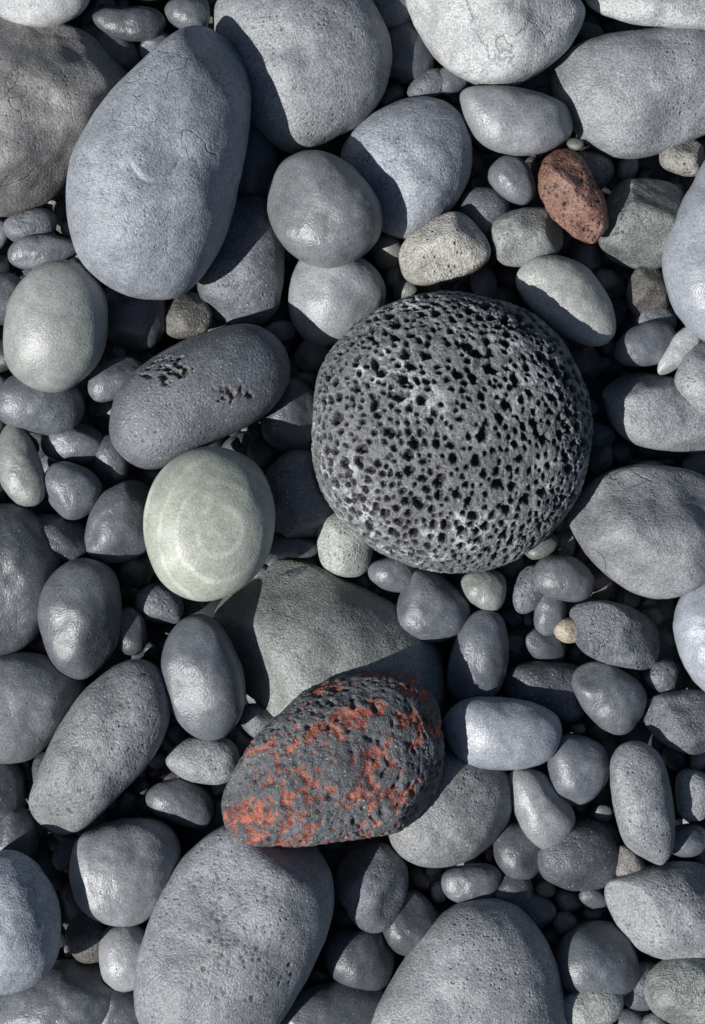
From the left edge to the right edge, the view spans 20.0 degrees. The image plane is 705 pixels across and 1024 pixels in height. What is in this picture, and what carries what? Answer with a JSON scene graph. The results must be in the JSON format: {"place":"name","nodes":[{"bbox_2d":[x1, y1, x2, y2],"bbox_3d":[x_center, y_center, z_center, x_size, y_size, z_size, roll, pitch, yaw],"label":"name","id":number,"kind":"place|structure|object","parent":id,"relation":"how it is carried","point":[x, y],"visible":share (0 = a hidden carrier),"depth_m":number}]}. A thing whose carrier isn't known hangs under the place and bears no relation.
{"place":"outdoors","nodes":[
{"label":"outdoors","id":0,"kind":"place"},
{"label":"ground","id":1,"kind":"structure","parent":0,"visible":0},
{"bbox_2d":[0,0,704,1023],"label":"pebble bed","id":2,"kind":"object","parent":1,"relation":"on","point":[600,368],"visible":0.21,"depth_m":2.02},
{"bbox_2d":[0,272,20,324],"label":"dark oval pebble","id":3,"kind":"object","parent":2,"relation":"on","point":[9,282],"visible":0.33,"depth_m":1.97},
{"bbox_2d":[0,763,25,821],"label":"dark oval stone","id":4,"kind":"object","parent":2,"relation":"on","point":[12,789],"visible":0.86,"depth_m":1.98},
{"bbox_2d":[0,806,38,857],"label":"dark oval pebble","id":5,"kind":"object","parent":2,"relation":"on","point":[19,831],"visible":0.8,"depth_m":1.98},
{"bbox_2d":[0,425,45,506],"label":"oval pebble","id":6,"kind":"object","parent":2,"relation":"on","point":[22,473],"visible":1,"depth_m":1.97},
{"bbox_2d":[3,208,56,241],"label":"oval pebble","id":7,"kind":"object","parent":2,"relation":"on","point":[33,221],"visible":0.88,"depth_m":1.98},
{"bbox_2d":[0,850,60,994],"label":"cracked basalt stone","id":8,"kind":"object","parent":2,"relation":"on","point":[30,925],"visible":1,"depth_m":1.91},
{"bbox_2d":[0,503,62,655],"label":"basalt stone","id":9,"kind":"object","parent":2,"relation":"on","point":[30,563],"visible":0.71,"depth_m":1.96},
{"bbox_2d":[0,375,84,435],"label":"dark oval pebble","id":10,"kind":"object","parent":2,"relation":"on","point":[23,406],"visible":0.73,"depth_m":1.96},
{"bbox_2d":[8,234,76,269],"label":"oval pebble","id":11,"kind":"object","parent":2,"relation":"on","point":[31,252],"visible":0.81,"depth_m":1.98},
{"bbox_2d":[0,652,85,763],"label":"basalt stone","id":12,"kind":"object","parent":2,"relation":"on","point":[40,693],"visible":0.86,"depth_m":1.95},
{"bbox_2d":[0,0,89,26],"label":"oval pebble","id":13,"kind":"object","parent":2,"relation":"on","point":[42,13],"visible":1,"depth_m":1.94},
{"bbox_2d":[3,260,107,392],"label":"pale oval stone","id":14,"kind":"object","parent":2,"relation":"on","point":[55,330],"visible":1,"depth_m":1.92},
{"bbox_2d":[0,959,112,1023],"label":"dark oval stone","id":15,"kind":"object","parent":2,"relation":"on","point":[69,991],"visible":0.67,"depth_m":1.97},
{"bbox_2d":[38,514,88,563],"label":"faceted dark rock","id":16,"kind":"object","parent":2,"relation":"on","point":[64,537],"visible":0.69,"depth_m":1.97},
{"bbox_2d":[0,17,128,216],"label":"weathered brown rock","id":17,"kind":"object","parent":2,"relation":"on","point":[58,83],"visible":0.73,"depth_m":1.94},
{"bbox_2d":[41,423,102,463],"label":"dark oval pebble","id":18,"kind":"object","parent":2,"relation":"on","point":[80,443],"visible":0.81,"depth_m":1.99},
{"bbox_2d":[44,461,102,519],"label":"oval pebble","id":19,"kind":"object","parent":2,"relation":"on","point":[74,491],"visible":1,"depth_m":1.97},
{"bbox_2d":[37,558,121,679],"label":"dark oval stone","id":20,"kind":"object","parent":2,"relation":"on","point":[79,615],"visible":1,"depth_m":1.94},
{"bbox_2d":[65,912,107,963],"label":"brown pebble","id":21,"kind":"object","parent":2,"relation":"on","point":[83,932],"visible":0.7,"depth_m":1.98},
{"bbox_2d":[29,659,170,834],"bbox_3d":[-0.249,0.233,1.966,0.095,0.087,0.198,38,90,0],"label":"teardrop stone","id":22,"kind":"object","parent":2,"relation":"on","point":[106,742],"visible":0.99,"depth_m":1.93},
{"bbox_2d":[92,434,129,485],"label":"dark oval pebble","id":23,"kind":"object","parent":2,"relation":"on","point":[111,465],"visible":0.75,"depth_m":1.99},
{"bbox_2d":[85,25,140,70],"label":"dark oval pebble","id":24,"kind":"object","parent":2,"relation":"on","point":[125,54],"visible":0.44,"depth_m":1.98},
{"bbox_2d":[88,356,141,401],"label":"oval pebble","id":25,"kind":"object","parent":2,"relation":"on","point":[107,379],"visible":0.73,"depth_m":1.97},
{"bbox_2d":[84,480,149,562],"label":"basalt stone","id":26,"kind":"object","parent":2,"relation":"on","point":[114,532],"visible":0.81,"depth_m":1.96},
{"bbox_2d":[102,989,138,1023],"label":"dark oval pebble","id":27,"kind":"object","parent":2,"relation":"on","point":[121,1009],"visible":0.44,"depth_m":1.97},
{"bbox_2d":[99,925,144,991],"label":"oval pebble","id":28,"kind":"object","parent":2,"relation":"on","point":[119,947],"visible":0.63,"depth_m":1.97},
{"bbox_2d":[69,818,180,926],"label":"basalt stone","id":29,"kind":"object","parent":2,"relation":"on","point":[121,870],"visible":0.94,"depth_m":1.95},
{"bbox_2d":[92,6,165,41],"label":"dark oval pebble","id":30,"kind":"object","parent":2,"relation":"on","point":[136,23],"visible":1,"depth_m":1.97},
{"bbox_2d":[117,607,146,654],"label":"dark oval pebble","id":31,"kind":"object","parent":2,"relation":"on","point":[133,637],"visible":0.8,"depth_m":1.98},
{"bbox_2d":[104,287,166,349],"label":"dark oval stone","id":32,"kind":"object","parent":2,"relation":"on","point":[136,324],"visible":0.59,"depth_m":1.98},
{"bbox_2d":[139,32,169,58],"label":"dark oval pebble","id":33,"kind":"object","parent":2,"relation":"on","point":[146,47],"visible":0.34,"depth_m":1.99},
{"bbox_2d":[66,25,250,299],"bbox_3d":[-0.188,-0.340,1.941,0.179,0.144,0.268,0,90,0],"label":"teardrop stone","id":34,"kind":"object","parent":2,"relation":"on","point":[155,166],"visible":1,"depth_m":1.88},
{"bbox_2d":[134,583,183,623],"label":"oval pebble","id":35,"kind":"object","parent":2,"relation":"on","point":[159,602],"visible":0.91,"depth_m":1.99},
{"bbox_2d":[145,778,213,828],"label":"oval pebble","id":36,"kind":"object","parent":2,"relation":"on","point":[182,802],"visible":1,"depth_m":1.98},
{"bbox_2d":[164,0,209,28],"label":"oval pebble","id":37,"kind":"object","parent":2,"relation":"on","point":[179,14],"visible":0.82,"depth_m":1.98},
{"bbox_2d":[165,291,211,338],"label":"brown pebble","id":38,"kind":"object","parent":2,"relation":"on","point":[188,314],"visible":0.89,"depth_m":1.99},
{"bbox_2d":[109,324,289,468],"bbox_3d":[-0.152,-0.117,1.958,0.193,0.096,0.105,-27,90,0],"label":"pitted oblong stone","id":39,"kind":"object","parent":2,"relation":"on","point":[208,388],"visible":0.97,"depth_m":1.92},
{"bbox_2d":[160,614,245,740],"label":"banded oval stone","id":40,"kind":"object","parent":2,"relation":"on","point":[202,672],"visible":0.98,"depth_m":1.94},
{"bbox_2d":[166,736,239,784],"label":"oval pebble","id":41,"kind":"object","parent":2,"relation":"on","point":[200,761],"visible":0.84,"depth_m":1.97},
{"bbox_2d":[143,446,274,601],"bbox_3d":[-0.139,0.011,1.938,0.128,0.093,0.150,0,90,0],"label":"banded pale green stone","id":42,"kind":"object","parent":2,"relation":"on","point":[209,521],"visible":1,"depth_m":1.90},
{"bbox_2d":[133,825,333,1023],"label":"basalt stone","id":43,"kind":"object","parent":2,"relation":"on","point":[236,931],"visible":0.91,"depth_m":1.91},
{"bbox_2d":[225,725,253,757],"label":"dark oval pebble","id":44,"kind":"object","parent":2,"relation":"on","point":[240,737],"visible":0.29,"depth_m":1.99},
{"bbox_2d":[197,194,284,324],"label":"basalt stone","id":45,"kind":"object","parent":2,"relation":"on","point":[241,281],"visible":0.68,"depth_m":1.98},
{"bbox_2d":[240,705,272,737],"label":"dark oval pebble","id":46,"kind":"object","parent":2,"relation":"on","point":[254,720],"visible":0.64,"depth_m":1.98},
{"bbox_2d":[237,121,277,197],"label":"dark oval stone","id":47,"kind":"object","parent":2,"relation":"on","point":[260,166],"visible":0.46,"depth_m":1.98},
{"bbox_2d":[260,377,313,452],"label":"dark oval pebble","id":48,"kind":"object","parent":2,"relation":"on","point":[286,422],"visible":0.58,"depth_m":1.98},
{"bbox_2d":[269,534,317,557],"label":"dark oval pebble","id":49,"kind":"object","parent":2,"relation":"on","point":[296,547],"visible":0.91,"depth_m":1.99},
{"bbox_2d":[266,449,333,537],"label":"basalt stone","id":50,"kind":"object","parent":2,"relation":"on","point":[303,508],"visible":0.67,"depth_m":1.97},
{"bbox_2d":[212,0,391,153],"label":"basalt stone","id":51,"kind":"object","parent":2,"relation":"on","point":[318,71],"visible":0.9,"depth_m":1.94},
{"bbox_2d":[267,150,381,267],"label":"basalt stone","id":52,"kind":"object","parent":2,"relation":"on","point":[324,209],"visible":1,"depth_m":1.92},
{"bbox_2d":[214,559,445,716],"bbox_3d":[-0.016,0.151,2.007,0.182,0.132,0.250,-37,90,0],"label":"basalt boulder","id":53,"kind":"object","parent":2,"relation":"on","point":[311,626],"visible":0.48,"depth_m":1.97},
{"bbox_2d":[221,669,444,847],"bbox_3d":[-0.019,0.238,1.935,0.217,0.093,0.171,0,90,0],"label":"red streaked lava rock","id":54,"kind":"object","parent":53,"relation":"on","point":[355,756],"visible":1,"depth_m":1.90},
{"bbox_2d":[280,981,384,1023],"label":"dark oval stone","id":55,"kind":"object","parent":2,"relation":"on","point":[333,1002],"visible":0.75,"depth_m":1.97},
{"bbox_2d":[288,257,385,345],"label":"basalt stone","id":56,"kind":"object","parent":2,"relation":"on","point":[329,306],"visible":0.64,"depth_m":1.97},
{"bbox_2d":[317,512,372,577],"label":"oval pebble","id":57,"kind":"object","parent":2,"relation":"on","point":[343,551],"visible":0.68,"depth_m":1.98},
{"bbox_2d":[324,926,394,990],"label":"dark oval stone","id":58,"kind":"object","parent":2,"relation":"on","point":[357,957],"visible":0.89,"depth_m":1.98},
{"bbox_2d":[334,843,408,932],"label":"basalt stone","id":59,"kind":"object","parent":2,"relation":"on","point":[371,883],"visible":1,"depth_m":1.97},
{"bbox_2d":[368,557,415,592],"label":"oval pebble","id":60,"kind":"object","parent":2,"relation":"on","point":[389,574],"visible":0.82,"depth_m":1.98},
{"bbox_2d":[373,0,411,28],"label":"oval pebble","id":61,"kind":"object","parent":2,"relation":"on","point":[394,13],"visible":0.41,"depth_m":1.98},
{"bbox_2d":[341,96,471,238],"bbox_3d":[0.053,-0.343,1.993,0.131,0.105,0.141,0,90,0],"label":"basalt stone","id":62,"kind":"object","parent":2,"relation":"on","point":[409,160],"visible":0.87,"depth_m":1.95},
{"bbox_2d":[383,889,438,955],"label":"dark oval pebble","id":63,"kind":"object","parent":2,"relation":"on","point":[410,926],"visible":0.68,"depth_m":1.98},
{"bbox_2d":[388,20,433,83],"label":"dark oval pebble","id":64,"kind":"object","parent":2,"relation":"on","point":[412,58],"visible":0.62,"depth_m":1.99},
{"bbox_2d":[407,68,442,97],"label":"oval pebble","id":65,"kind":"object","parent":2,"relation":"on","point":[429,83],"visible":0.91,"depth_m":1.99},
{"bbox_2d":[396,568,469,642],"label":"dark oval pebble","id":66,"kind":"object","parent":2,"relation":"on","point":[432,607],"visible":0.94,"depth_m":1.97},
{"bbox_2d":[399,211,490,285],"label":"pale brown rock","id":67,"kind":"object","parent":2,"relation":"on","point":[451,246],"visible":1,"depth_m":1.96},
{"bbox_2d":[389,749,511,867],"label":"basalt stone","id":68,"kind":"object","parent":2,"relation":"on","point":[464,816],"visible":0.66,"depth_m":1.95},
{"bbox_2d":[311,290,592,573],"bbox_3d":[0.097,-0.078,1.952,0.274,0.162,0.276,0,90,0],"label":"vesicular lava rock","id":69,"kind":"object","parent":2,"relation":"on","point":[452,432],"visible":1,"depth_m":1.89},
{"bbox_2d":[439,67,467,95],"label":"oval pebble","id":70,"kind":"object","parent":2,"relation":"on","point":[453,84],"visible":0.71,"depth_m":1.99},
{"bbox_2d":[371,898,567,1023],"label":"basalt stone","id":71,"kind":"object","parent":2,"relation":"on","point":[485,961],"visible":0.98,"depth_m":1.94},
{"bbox_2d":[441,863,501,902],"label":"dark oval pebble","id":72,"kind":"object","parent":2,"relation":"on","point":[464,883],"visible":0.97,"depth_m":1.99},
{"bbox_2d":[447,610,508,700],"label":"dark oval pebble","id":73,"kind":"object","parent":2,"relation":"on","point":[478,661],"visible":0.95,"depth_m":1.97},
{"bbox_2d":[460,570,506,610],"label":"oval pebble","id":74,"kind":"object","parent":2,"relation":"on","point":[485,590],"visible":0.93,"depth_m":1.98},
{"bbox_2d":[459,187,510,243],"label":"dark oval pebble","id":75,"kind":"object","parent":2,"relation":"on","point":[483,209],"visible":0.51,"depth_m":1.98},
{"bbox_2d":[405,0,584,85],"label":"basalt stone","id":76,"kind":"object","parent":2,"relation":"on","point":[498,42],"visible":0.98,"depth_m":1.93},
{"bbox_2d":[443,696,561,769],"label":"oval pebble","id":77,"kind":"object","parent":2,"relation":"on","point":[493,733],"visible":1,"depth_m":1.95},
{"bbox_2d":[488,155,535,204],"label":"oval pebble","id":78,"kind":"object","parent":2,"relation":"on","point":[511,178],"visible":1,"depth_m":1.97},
{"bbox_2d":[492,870,532,908],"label":"dark oval pebble","id":79,"kind":"object","parent":2,"relation":"on","point":[518,893],"visible":0.63,"depth_m":1.99},
{"bbox_2d":[493,822,538,879],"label":"dark oval pebble","id":80,"kind":"object","parent":2,"relation":"on","point":[515,849],"visible":0.77,"depth_m":1.98},
{"bbox_2d":[460,85,572,155],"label":"oval pebble","id":81,"kind":"object","parent":2,"relation":"on","point":[513,121],"visible":1,"depth_m":1.94},
{"bbox_2d":[490,207,562,267],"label":"greenish grey rock","id":82,"kind":"object","parent":2,"relation":"on","point":[520,237],"visible":0.84,"depth_m":1.96},
{"bbox_2d":[513,565,542,613],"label":"oval pebble","id":83,"kind":"object","parent":2,"relation":"on","point":[527,596],"visible":0.88,"depth_m":1.98},
{"bbox_2d":[522,892,556,929],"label":"dark oval pebble","id":84,"kind":"object","parent":2,"relation":"on","point":[540,911],"visible":0.48,"depth_m":2.00},
{"bbox_2d":[508,768,574,848],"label":"oval pebble","id":85,"kind":"object","parent":2,"relation":"on","point":[544,812],"visible":0.98,"depth_m":1.97},
{"bbox_2d":[502,661,584,722],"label":"dark oval stone","id":86,"kind":"object","parent":2,"relation":"on","point":[547,684],"visible":0.73,"depth_m":1.98},
{"bbox_2d":[534,595,566,635],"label":"oval pebble","id":87,"kind":"object","parent":2,"relation":"on","point":[550,615],"visible":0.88,"depth_m":1.98},
{"bbox_2d":[533,555,594,601],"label":"oval pebble","id":88,"kind":"object","parent":2,"relation":"on","point":[564,578],"visible":1,"depth_m":1.97},
{"bbox_2d":[554,617,576,642],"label":"pale pebble","id":89,"kind":"object","parent":2,"relation":"on","point":[565,630],"visible":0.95,"depth_m":1.98},
{"bbox_2d":[516,255,615,346],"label":"oval pebble","id":90,"kind":"object","parent":2,"relation":"on","point":[568,298],"visible":0.99,"depth_m":1.95},
{"bbox_2d":[538,148,608,243],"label":"reddish brown rock","id":91,"kind":"object","parent":2,"relation":"on","point":[571,194],"visible":1,"depth_m":1.95},
{"bbox_2d":[537,819,618,890],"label":"dark oval stone","id":92,"kind":"object","parent":2,"relation":"on","point":[583,856],"visible":0.93,"depth_m":1.98},
{"bbox_2d":[547,734,609,804],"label":"oval pebble","id":93,"kind":"object","parent":2,"relation":"on","point":[578,767],"visible":0.94,"depth_m":1.96},
{"bbox_2d":[564,992,622,1023],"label":"pale pebble","id":94,"kind":"object","parent":2,"relation":"on","point":[594,1008],"visible":0.81,"depth_m":1.96},
{"bbox_2d":[578,151,613,189],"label":"dark oval pebble","id":95,"kind":"object","parent":2,"relation":"on","point":[600,165],"visible":0.36,"depth_m":1.98},
{"bbox_2d":[554,920,639,996],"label":"basalt stone","id":96,"kind":"object","parent":2,"relation":"on","point":[596,956],"visible":0.91,"depth_m":1.97},
{"bbox_2d":[571,661,646,734],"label":"oval pebble","id":97,"kind":"object","parent":2,"relation":"on","point":[611,699],"visible":1,"depth_m":1.97},
{"bbox_2d":[570,600,659,669],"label":"speckled oval pebble","id":98,"kind":"object","parent":2,"relation":"on","point":[616,634],"visible":1,"depth_m":1.97},
{"bbox_2d":[550,27,704,158],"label":"basalt stone","id":99,"kind":"object","parent":2,"relation":"on","point":[634,94],"visible":0.93,"depth_m":1.95},
{"bbox_2d":[616,845,645,875],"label":"brown pebble","id":100,"kind":"object","parent":2,"relation":"on","point":[629,861],"visible":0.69,"depth_m":1.98},
{"bbox_2d":[568,464,704,598],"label":"basalt stone","id":101,"kind":"object","parent":2,"relation":"on","point":[638,529],"visible":0.99,"depth_m":1.93},
{"bbox_2d":[623,960,654,1010],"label":"oval pebble","id":102,"kind":"object","parent":2,"relation":"on","point":[634,999],"visible":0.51,"depth_m":1.98},
{"bbox_2d":[598,178,684,268],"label":"faceted dark rock","id":103,"kind":"object","parent":2,"relation":"on","point":[642,212],"visible":0.75,"depth_m":1.96},
{"bbox_2d":[610,741,674,864],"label":"oblong pebble","id":104,"kind":"object","parent":2,"relation":"on","point":[642,797],"visible":1,"depth_m":1.94},
{"bbox_2d":[585,0,704,29],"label":"basalt stone","id":105,"kind":"object","parent":2,"relation":"on","point":[688,14],"visible":1,"depth_m":1.95},
{"bbox_2d":[614,321,675,366],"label":"oval pebble","id":106,"kind":"object","parent":2,"relation":"on","point":[645,344],"visible":0.97,"depth_m":1.97},
{"bbox_2d":[626,266,669,315],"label":"faceted dark rock","id":107,"kind":"object","parent":2,"relation":"on","point":[646,290],"visible":0.88,"depth_m":1.98},
{"bbox_2d":[602,372,704,452],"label":"basalt stone","id":108,"kind":"object","parent":2,"relation":"on","point":[653,411],"visible":0.85,"depth_m":1.96},
{"bbox_2d":[604,861,704,959],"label":"basalt stone","id":109,"kind":"object","parent":2,"relation":"on","point":[656,911],"visible":0.98,"depth_m":1.96},
{"bbox_2d":[633,307,676,327],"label":"dark oval pebble","id":110,"kind":"object","parent":2,"relation":"on","point":[667,315],"visible":0.59,"depth_m":1.99},
{"bbox_2d":[643,659,677,692],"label":"oval pebble","id":111,"kind":"object","parent":2,"relation":"on","point":[661,676],"visible":1,"depth_m":1.98},
{"bbox_2d":[643,689,704,754],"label":"basalt stone","id":112,"kind":"object","parent":2,"relation":"on","point":[674,720],"visible":0.99,"depth_m":1.96},
{"bbox_2d":[644,958,704,1023],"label":"greenish grey rock","id":113,"kind":"object","parent":2,"relation":"on","point":[674,991],"visible":0.93,"depth_m":1.96},
{"bbox_2d":[657,327,701,374],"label":"oval pebble","id":114,"kind":"object","parent":2,"relation":"on","point":[684,341],"visible":0.78,"depth_m":1.97},
{"bbox_2d":[659,140,704,176],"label":"brown pebble","id":115,"kind":"object","parent":2,"relation":"on","point":[687,159],"visible":0.92,"depth_m":1.98},
{"bbox_2d":[662,160,704,341],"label":"basalt stone","id":116,"kind":"object","parent":2,"relation":"on","point":[683,262],"visible":0.98,"depth_m":1.93},
{"bbox_2d":[672,823,704,856],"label":"oval pebble","id":117,"kind":"object","parent":2,"relation":"on","point":[689,841],"visible":0.79,"depth_m":1.98},
{"bbox_2d":[673,585,704,691],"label":"basalt stone","id":118,"kind":"object","parent":2,"relation":"on","point":[689,625],"visible":0.94,"depth_m":1.93},
{"bbox_2d":[674,342,704,414],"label":"basalt stone","id":119,"kind":"object","parent":2,"relation":"on","point":[689,379],"visible":1,"depth_m":1.94},
{"bbox_2d":[675,769,704,820],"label":"oval pebble","id":120,"kind":"object","parent":2,"relation":"on","point":[690,791],"visible":1,"depth_m":1.97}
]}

